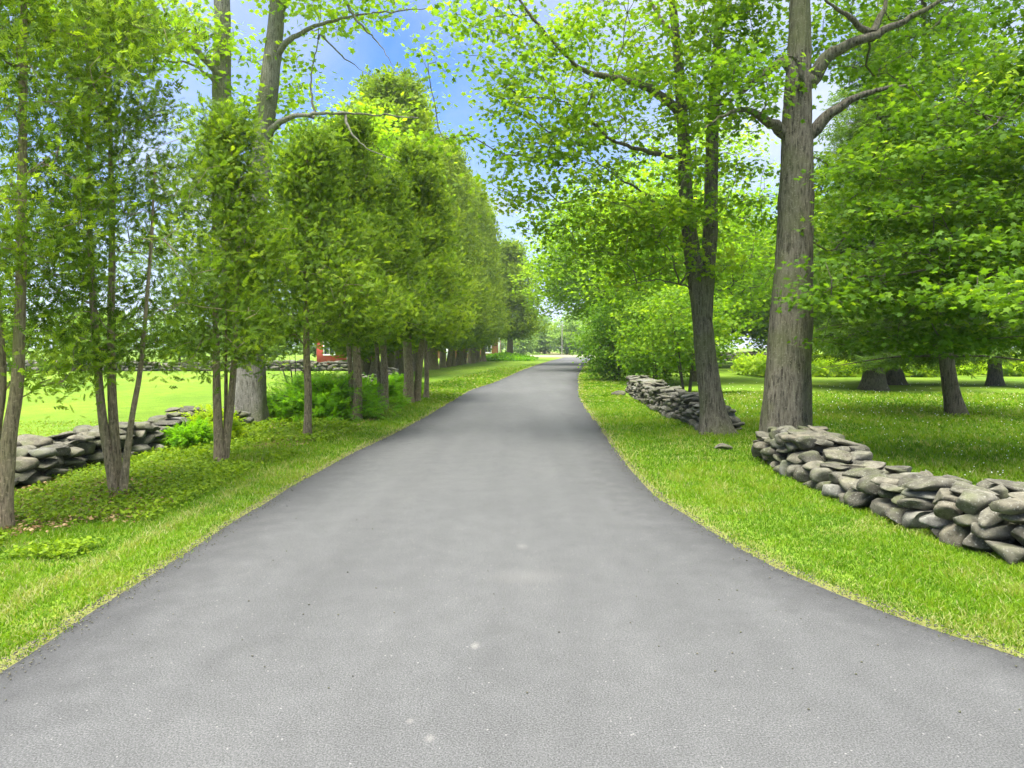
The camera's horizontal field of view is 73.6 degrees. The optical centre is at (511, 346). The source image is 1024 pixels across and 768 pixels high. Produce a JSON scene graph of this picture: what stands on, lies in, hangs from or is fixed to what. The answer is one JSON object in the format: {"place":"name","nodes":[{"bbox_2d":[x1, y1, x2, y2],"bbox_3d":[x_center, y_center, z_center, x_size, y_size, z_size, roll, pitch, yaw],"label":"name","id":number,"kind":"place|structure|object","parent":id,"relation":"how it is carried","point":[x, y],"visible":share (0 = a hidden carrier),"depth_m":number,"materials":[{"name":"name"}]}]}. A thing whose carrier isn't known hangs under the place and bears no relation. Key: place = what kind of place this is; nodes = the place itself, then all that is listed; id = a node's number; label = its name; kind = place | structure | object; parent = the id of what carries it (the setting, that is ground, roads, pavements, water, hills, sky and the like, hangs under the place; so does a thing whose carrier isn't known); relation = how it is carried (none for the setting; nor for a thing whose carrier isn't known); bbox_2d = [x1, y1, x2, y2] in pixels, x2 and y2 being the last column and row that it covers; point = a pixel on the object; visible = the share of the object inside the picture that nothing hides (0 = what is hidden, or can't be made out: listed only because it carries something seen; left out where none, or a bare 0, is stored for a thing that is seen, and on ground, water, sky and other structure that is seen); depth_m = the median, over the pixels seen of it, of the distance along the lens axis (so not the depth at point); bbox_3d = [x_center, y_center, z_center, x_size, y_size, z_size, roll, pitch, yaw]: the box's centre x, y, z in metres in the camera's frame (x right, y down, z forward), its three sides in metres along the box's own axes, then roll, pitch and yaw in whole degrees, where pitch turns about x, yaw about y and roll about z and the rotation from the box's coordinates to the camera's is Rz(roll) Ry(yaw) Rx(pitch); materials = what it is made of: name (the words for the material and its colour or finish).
{"place":"outdoors","nodes":[
{"label":"outdoors","id":0,"kind":"place"},
{"bbox_2d":[438,340,500,357],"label":"brick house","id":1,"kind":"structure","parent":0,"point":[496,350],"depth_m":98.00,"materials":[{"name":"red"}]},
{"bbox_2d":[485,345,491,352],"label":"window","id":2,"kind":"structure","parent":1,"relation":"in","point":[490,351],"depth_m":97.97,"materials":[{"name":"white glass"}]},
{"bbox_2d":[0,357,1023,767],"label":"driveway","id":3,"kind":"structure","parent":0,"point":[452,661],"depth_m":3.68,"materials":[{"name":"grey asphalt"}]},
{"bbox_2d":[0,416,1023,712],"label":"grit","id":4,"kind":"object","parent":3,"relation":"on","point":[700,522],"visible":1,"depth_m":4.68,"materials":[{"name":"stone"}]},
{"bbox_2d":[0,348,1023,672],"bbox_3d":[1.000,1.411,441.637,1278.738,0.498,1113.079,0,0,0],"label":"ground","id":5,"kind":"structure","parent":0,"point":[190,390],"depth_m":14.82,"materials":[{"name":"green plant"}]},
{"bbox_2d":[3,312,42,357],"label":"tree","id":6,"kind":"object","parent":5,"relation":"on","point":[8,320],"visible":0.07,"depth_m":69.86,"materials":[{"name":"green plant"}]},
{"bbox_2d":[34,309,119,356],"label":"tree","id":7,"kind":"object","parent":5,"relation":"on","point":[66,327],"depth_m":72.52,"materials":[{"name":"green plant"}]},
{"bbox_2d":[0,0,160,528],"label":"cedar tree","id":8,"kind":"object","parent":5,"relation":"on","point":[25,23],"visible":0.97,"depth_m":6.14,"materials":[{"name":"green plant"}]},
{"bbox_2d":[71,311,149,359],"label":"tree","id":9,"kind":"object","parent":5,"relation":"on","point":[103,338],"visible":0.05,"depth_m":68.16,"materials":[{"name":"green plant"}]},
{"bbox_2d":[14,406,253,485],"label":"dry stone wall","id":10,"kind":"structure","parent":5,"relation":"on","point":[38,457],"depth_m":9.06,"materials":[{"name":"grey stone"}]},
{"bbox_2d":[0,0,287,495],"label":"cedar tree","id":11,"kind":"object","parent":5,"relation":"on","point":[117,467],"visible":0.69,"depth_m":7.32,"materials":[{"name":"green plant"}]},
{"bbox_2d":[138,312,220,362],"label":"tree","id":12,"kind":"object","parent":5,"relation":"on","point":[179,359],"visible":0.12,"depth_m":70.69,"materials":[{"name":"green plant"}]},
{"bbox_2d":[156,416,213,448],"bbox_3d":[-5.277,1.444,11.125,1.149,0.676,1.123,0,0,0],"label":"fern","id":13,"kind":"object","parent":5,"relation":"on","point":[190,433],"visible":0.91,"depth_m":10.93,"materials":[{"name":"green plant"}]},
{"bbox_2d":[6,359,380,371],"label":"field wall","id":14,"kind":"structure","parent":5,"relation":"on","point":[330,365],"depth_m":46.15,"materials":[{"name":"stone"}]},
{"bbox_2d":[0,393,421,561],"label":"ground ivy","id":15,"kind":"object","parent":5,"relation":"on","point":[147,468],"visible":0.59,"depth_m":7.90,"materials":[{"name":"green plant"}]},
{"bbox_2d":[169,403,252,438],"bbox_3d":[-5.293,1.330,12.025,1.612,0.834,1.438,0,0,19],"label":"fern","id":16,"kind":"object","parent":5,"relation":"on","point":[237,426],"visible":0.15,"depth_m":11.83,"materials":[{"name":"green plant"}]},
{"bbox_2d":[117,81,323,461],"bbox_3d":[-4.008,-1.000,9.621,2.658,5.398,2.501,0,0,0],"label":"cedar tree","id":17,"kind":"object","parent":5,"relation":"on","point":[237,134],"visible":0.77,"depth_m":9.40,"materials":[{"name":"green plant"}]},
{"bbox_2d":[15,0,426,421],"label":"maple tree","id":18,"kind":"object","parent":5,"relation":"on","point":[250,396],"visible":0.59,"depth_m":14.48,"materials":[{"name":"green plant"}]},
{"bbox_2d":[209,306,309,360],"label":"tree","id":19,"kind":"object","parent":5,"relation":"on","point":[294,345],"visible":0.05,"depth_m":69.44,"materials":[{"name":"green plant"}]},
{"bbox_2d":[266,348,324,393],"bbox_3d":[-5.341,0.792,17.226,1.774,1.783,1.298,0,0,0],"label":"bare bush","id":20,"kind":"object","parent":5,"relation":"on","point":[273,376],"visible":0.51,"depth_m":17.05,"materials":[{"name":"green plant"}]},
{"bbox_2d":[289,326,316,357],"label":"tree","id":21,"kind":"object","parent":5,"relation":"on","point":[314,349],"visible":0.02,"depth_m":74.56,"materials":[{"name":"green plant"}]},
{"bbox_2d":[187,110,433,434],"bbox_3d":[-3.420,-1.266,11.900,4.122,5.938,3.956,0,0,0],"label":"cedar tree","id":22,"kind":"object","parent":5,"relation":"on","point":[310,166],"visible":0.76,"depth_m":11.71,"materials":[{"name":"green plant"}]},
{"bbox_2d":[264,368,401,423],"bbox_3d":[-4.239,1.107,15.514,3.292,1.278,3.084,0,0,41],"label":"juniper shrub","id":23,"kind":"object","parent":5,"relation":"on","point":[330,399],"visible":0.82,"depth_m":15.01,"materials":[{"name":"green plant"}]},
{"bbox_2d":[279,158,398,373],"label":"tall cedar tree","id":24,"kind":"object","parent":5,"relation":"on","point":[339,350],"visible":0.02,"depth_m":34.86,"materials":[{"name":"green plant"}]},
{"bbox_2d":[317,342,371,363],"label":"red barn","id":25,"kind":"structure","parent":5,"relation":"on","point":[324,356],"depth_m":56.00,"materials":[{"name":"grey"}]},
{"bbox_2d":[323,345,335,355],"bbox_3d":[-14.950,0.150,55.970,1.000,1.100,0.080,0,0,0],"label":"window","id":26,"kind":"structure","parent":25,"relation":"in","point":[325,353],"depth_m":55.95,"materials":[{"name":"white glass"}]},
{"bbox_2d":[266,102,446,419],"bbox_3d":[-3.611,-1.834,15.176,4.313,7.082,3.835,0,0,0],"label":"cedar tree","id":27,"kind":"object","parent":5,"relation":"on","point":[367,193],"visible":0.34,"depth_m":14.84,"materials":[{"name":"green plant"}]},
{"bbox_2d":[268,92,460,349],"bbox_3d":[-6.304,-4.040,26.964,8.313,11.503,8.238,0,0,41],"label":"maple tree","id":28,"kind":"object","parent":5,"relation":"on","point":[393,135],"visible":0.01,"depth_m":26.45,"materials":[{"name":"green plant"}]},
{"bbox_2d":[290,154,455,410],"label":"cedar tree","id":29,"kind":"object","parent":5,"relation":"on","point":[382,372],"visible":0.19,"depth_m":17.25,"materials":[{"name":"green plant"}]},
{"bbox_2d":[338,372,411,407],"bbox_3d":[-3.995,1.238,18.989,2.474,1.107,2.797,0,0,0],"label":"juniper shrub","id":30,"kind":"object","parent":5,"relation":"on","point":[393,390],"visible":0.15,"depth_m":18.79,"materials":[{"name":"green plant"}]},
{"bbox_2d":[287,87,465,375],"bbox_3d":[-7.705,-5.875,36.470,8.885,15.205,9.570,0,0,-31],"label":"tall cedar tree","id":31,"kind":"object","parent":5,"relation":"on","point":[370,368],"depth_m":35.80,"materials":[{"name":"green plant"}]},
{"bbox_2d":[362,367,398,382],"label":"dry stone wall","id":32,"kind":"structure","parent":5,"relation":"on","point":[390,371],"depth_m":28.82,"materials":[{"name":"grey stone"}]},
{"bbox_2d":[373,370,423,395],"bbox_3d":[-3.853,1.281,22.649,2.114,1.081,2.262,0,0,-24],"label":"juniper shrub","id":33,"kind":"object","parent":5,"relation":"on","point":[399,379],"visible":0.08,"depth_m":22.33,"materials":[{"name":"green plant"}]},
{"bbox_2d":[395,72,416,373],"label":"tall cedar tree","id":34,"kind":"object","parent":5,"relation":"on","point":[395,351],"depth_m":41.84,"materials":[{"name":"green plant"}]},
{"bbox_2d":[333,64,483,373],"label":"tall cedar tree","id":35,"kind":"object","parent":5,"relation":"on","point":[398,361],"visible":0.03,"depth_m":40.27,"materials":[{"name":"green plant"}]},
{"bbox_2d":[351,62,482,367],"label":"tall cedar tree","id":36,"kind":"object","parent":5,"relation":"on","point":[386,86],"visible":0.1,"depth_m":38.07,"materials":[{"name":"green plant"}]},
{"bbox_2d":[373,133,482,403],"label":"cedar tree","id":37,"kind":"object","parent":5,"relation":"on","point":[421,169],"visible":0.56,"depth_m":19.97,"materials":[{"name":"green plant"}]},
{"bbox_2d":[391,174,473,397],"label":"cedar tree","id":38,"kind":"object","parent":5,"relation":"on","point":[426,380],"visible":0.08,"depth_m":21.65,"materials":[{"name":"green plant"}]},
{"bbox_2d":[412,92,456,370],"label":"tall cedar tree","id":39,"kind":"object","parent":5,"relation":"on","point":[414,356],"depth_m":45.67,"materials":[{"name":"green plant"}]},
{"bbox_2d":[431,128,479,368],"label":"tall cedar tree","id":40,"kind":"object","parent":5,"relation":"on","point":[459,190],"depth_m":50.25,"materials":[{"name":"green plant"}]},
{"bbox_2d":[431,135,479,326],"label":"tall cedar tree","id":41,"kind":"object","parent":5,"relation":"on","point":[465,248],"depth_m":52.02,"materials":[{"name":"green plant"}]},
{"bbox_2d":[427,135,484,369],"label":"tall cedar tree","id":42,"kind":"object","parent":5,"relation":"on","point":[432,357],"visible":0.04,"depth_m":49.40,"materials":[{"name":"green plant"}]},
{"bbox_2d":[434,127,492,367],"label":"tall cedar tree","id":43,"kind":"object","parent":5,"relation":"on","point":[442,362],"visible":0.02,"depth_m":54.17,"materials":[{"name":"green plant"}]},
{"bbox_2d":[446,143,490,366],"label":"tall cedar tree","id":44,"kind":"object","parent":5,"relation":"on","point":[470,339],"visible":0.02,"depth_m":56.32,"materials":[{"name":"green plant"}]},
{"bbox_2d":[451,152,495,365],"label":"tall cedar tree","id":45,"kind":"object","parent":5,"relation":"on","point":[453,360],"visible":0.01,"depth_m":57.86,"materials":[{"name":"green plant"}]},
{"bbox_2d":[460,168,494,364],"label":"tall cedar tree","id":46,"kind":"object","parent":5,"relation":"on","point":[481,339],"visible":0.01,"depth_m":62.52,"materials":[{"name":"green plant"}]},
{"bbox_2d":[456,183,499,364],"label":"tall cedar tree","id":47,"kind":"object","parent":5,"relation":"on","point":[487,322],"visible":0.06,"depth_m":60.68,"materials":[{"name":"green plant"}]},
{"bbox_2d":[462,172,502,363],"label":"tall cedar tree","id":48,"kind":"object","parent":5,"relation":"on","point":[464,353],"visible":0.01,"depth_m":65.64,"materials":[{"name":"green plant"}]},
{"bbox_2d":[469,173,506,362],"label":"tall cedar tree","id":49,"kind":"object","parent":5,"relation":"on","point":[472,357],"visible":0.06,"depth_m":67.77,"materials":[{"name":"green plant"}]},
{"bbox_2d":[467,203,510,362],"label":"tall cedar tree","id":50,"kind":"object","parent":5,"relation":"on","point":[498,305],"visible":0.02,"depth_m":70.03,"materials":[{"name":"green plant"}]},
{"bbox_2d":[475,189,508,361],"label":"tall cedar tree","id":51,"kind":"object","parent":5,"relation":"on","point":[477,358],"visible":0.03,"depth_m":71.97,"materials":[{"name":"green plant"}]},
{"bbox_2d":[480,202,516,361],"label":"tall cedar tree","id":52,"kind":"object","parent":5,"relation":"on","point":[482,358],"visible":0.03,"depth_m":74.96,"materials":[{"name":"green plant"}]},
{"bbox_2d":[485,204,516,354],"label":"tall cedar tree","id":53,"kind":"object","parent":5,"relation":"on","point":[500,268],"visible":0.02,"depth_m":76.78,"materials":[{"name":"green plant"}]},
{"bbox_2d":[501,338,506,351],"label":"tree","id":54,"kind":"object","parent":5,"relation":"on","point":[504,344],"visible":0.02,"depth_m":153.19,"materials":[{"name":"green plant"}]},
{"bbox_2d":[480,351,538,360],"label":"ground cover","id":55,"kind":"object","parent":5,"relation":"on","point":[502,356],"visible":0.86,"depth_m":77.86,"materials":[{"name":"green plant"}]},
{"bbox_2d":[2,406,1021,535],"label":"leaf litter","id":56,"kind":"object","parent":5,"relation":"on","point":[63,523],"visible":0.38,"depth_m":6.96,"materials":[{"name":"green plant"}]},
{"bbox_2d":[501,322,541,353],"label":"tree","id":57,"kind":"object","parent":5,"relation":"on","point":[519,347],"visible":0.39,"depth_m":148.20,"materials":[{"name":"green plant"}]},
{"bbox_2d":[495,234,554,354],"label":"tall cedar tree","id":58,"kind":"object","parent":5,"relation":"on","point":[511,261],"visible":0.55,"depth_m":82.34,"materials":[{"name":"green plant"}]},
{"bbox_2d":[531,314,560,353],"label":"tree","id":59,"kind":"object","parent":5,"relation":"on","point":[542,341],"visible":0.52,"depth_m":155.78,"materials":[{"name":"green plant"}]},
{"bbox_2d":[507,198,628,363],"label":"maple tree","id":60,"kind":"object","parent":5,"relation":"on","point":[528,291],"visible":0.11,"depth_m":61.21,"materials":[{"name":"green plant"}]},
{"bbox_2d":[546,314,590,354],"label":"tree","id":61,"kind":"object","parent":5,"relation":"on","point":[560,336],"visible":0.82,"depth_m":148.67,"materials":[{"name":"green plant"}]},
{"bbox_2d":[563,313,591,353],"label":"tree","id":62,"kind":"object","parent":5,"relation":"on","point":[581,323],"visible":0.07,"depth_m":158.79,"materials":[{"name":"green plant"}]},
{"bbox_2d":[566,296,647,380],"bbox_3d":[5.032,-0.385,33.009,4.865,4.359,4.909,0,0,0],"label":"leafy bush","id":63,"kind":"object","parent":5,"relation":"on","point":[602,350],"visible":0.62,"depth_m":32.54,"materials":[{"name":"green plant"}]},
{"bbox_2d":[383,0,839,434],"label":"maple tree","id":64,"kind":"object","parent":5,"relation":"on","point":[702,265],"visible":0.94,"depth_m":11.88,"materials":[{"name":"green plant"}]},
{"bbox_2d":[611,390,625,394],"bbox_3d":[3.562,1.560,22.924,0.499,0.208,0.301,0,0,0],"label":"field stone","id":65,"kind":"object","parent":5,"relation":"on","point":[618,392],"visible":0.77,"depth_m":22.82,"materials":[{"name":"grey stone"}]},
{"bbox_2d":[515,157,753,369],"bbox_3d":[8.373,-5.411,46.234,15.268,14.247,14.741,0,0,26],"label":"maple tree","id":66,"kind":"object","parent":5,"relation":"on","point":[561,258],"visible":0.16,"depth_m":44.47,"materials":[{"name":"green plant"}]},
{"bbox_2d":[604,277,695,385],"bbox_3d":[6.215,-0.538,29.015,4.720,4.925,4.298,0,0,-18],"label":"leafy bush","id":67,"kind":"object","parent":5,"relation":"on","point":[635,357],"visible":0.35,"depth_m":28.53,"materials":[{"name":"green plant"}]},
{"bbox_2d":[617,284,752,391],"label":"maple sapling","id":68,"kind":"object","parent":5,"relation":"on","point":[671,336],"visible":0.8,"depth_m":23.09,"materials":[{"name":"green plant"}]},
{"bbox_2d":[625,375,744,430],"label":"dry stone wall","id":69,"kind":"structure","parent":5,"relation":"on","point":[673,402],"depth_m":16.51,"materials":[{"name":"grey stone"}]},
{"bbox_2d":[565,111,826,381],"bbox_3d":[8.193,-4.484,31.916,12.559,12.396,11.523,0,0,0],"label":"maple tree","id":70,"kind":"object","parent":5,"relation":"on","point":[753,289],"visible":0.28,"depth_m":30.84,"materials":[{"name":"green plant"}]},
{"bbox_2d":[627,183,772,351],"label":"woodland tree","id":71,"kind":"object","parent":5,"relation":"on","point":[734,329],"visible":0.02,"depth_m":52.22,"materials":[{"name":"green plant"}]},
{"bbox_2d":[714,443,732,449],"bbox_3d":[3.365,1.593,10.900,0.296,0.110,0.217,0,0,0],"label":"field stone","id":72,"kind":"object","parent":5,"relation":"on","point":[723,445],"visible":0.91,"depth_m":10.83,"materials":[{"name":"grey stone"}]},
{"bbox_2d":[718,210,844,352],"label":"woodland tree","id":73,"kind":"object","parent":5,"relation":"on","point":[756,333],"visible":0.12,"depth_m":51.10,"materials":[{"name":"green plant"}]},
{"bbox_2d":[734,252,832,352],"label":"woodland tree","id":74,"kind":"object","parent":5,"relation":"on","point":[759,335],"depth_m":60.45,"materials":[{"name":"green plant"}]},
{"bbox_2d":[655,0,1019,439],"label":"ash tree","id":75,"kind":"object","parent":5,"relation":"on","point":[787,396],"visible":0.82,"depth_m":10.77,"materials":[{"name":"green plant"}]},
{"bbox_2d":[769,158,920,336],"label":"woodland tree","id":76,"kind":"object","parent":5,"relation":"on","point":[820,197],"visible":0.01,"depth_m":52.75,"materials":[{"name":"green plant"}]},
{"bbox_2d":[697,382,1021,472],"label":"clover flowers","id":77,"kind":"object","parent":5,"relation":"on","point":[902,410],"visible":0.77,"depth_m":16.66,"materials":[{"name":"white plant"}]},
{"bbox_2d":[728,350,1023,376],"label":"ferns","id":78,"kind":"object","parent":5,"relation":"on","point":[753,365],"visible":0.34,"depth_m":37.18,"materials":[{"name":"green plant"}]},
{"bbox_2d":[764,1,998,390],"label":"spruce tree","id":79,"kind":"object","parent":5,"relation":"on","point":[871,380],"visible":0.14,"depth_m":25.45,"materials":[{"name":"green plant"}]},
{"bbox_2d":[751,425,1023,564],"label":"dry stone wall","id":80,"kind":"structure","parent":5,"relation":"on","point":[986,515],"depth_m":6.33,"materials":[{"name":"grey stone"}]},
{"bbox_2d":[752,0,1023,361],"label":"maple tree","id":81,"kind":"object","parent":5,"relation":"on","point":[1002,295],"visible":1,"depth_m":9.03,"materials":[{"name":"green plant"}]},
{"bbox_2d":[812,36,997,384],"bbox_3d":[16.490,-6.338,29.777,8.200,16.094,8.532,0,0,0],"label":"spruce tree","id":82,"kind":"object","parent":5,"relation":"on","point":[893,377],"visible":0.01,"depth_m":29.36,"materials":[{"name":"green plant"}]},
{"bbox_2d":[811,0,1023,415],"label":"spruce tree","id":83,"kind":"object","parent":5,"relation":"on","point":[953,402],"visible":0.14,"depth_m":16.28,"materials":[{"name":"green plant"}]},
{"bbox_2d":[931,33,1023,385],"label":"spruce tree","id":84,"kind":"object","parent":5,"relation":"on","point":[994,377],"visible":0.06,"depth_m":28.69,"materials":[{"name":"green plant"}]},
{"bbox_2d":[0,0,1023,347],"label":"sky","id":85,"kind":"structure","parent":0,"point":[368,52],"materials":[{"name":"blue"}]},
{"bbox_2d":[530,355,594,356],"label":"gravel yard","id":86,"kind":"structure","parent":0,"point":[556,355],"depth_m":131.18,"materials":[{"name":"beige gravel"}]},
{"bbox_2d":[716,351,766,360],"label":"field wall","id":87,"kind":"structure","parent":0,"point":[749,352],"depth_m":79.80,"materials":[{"name":"stone"}]}
]}

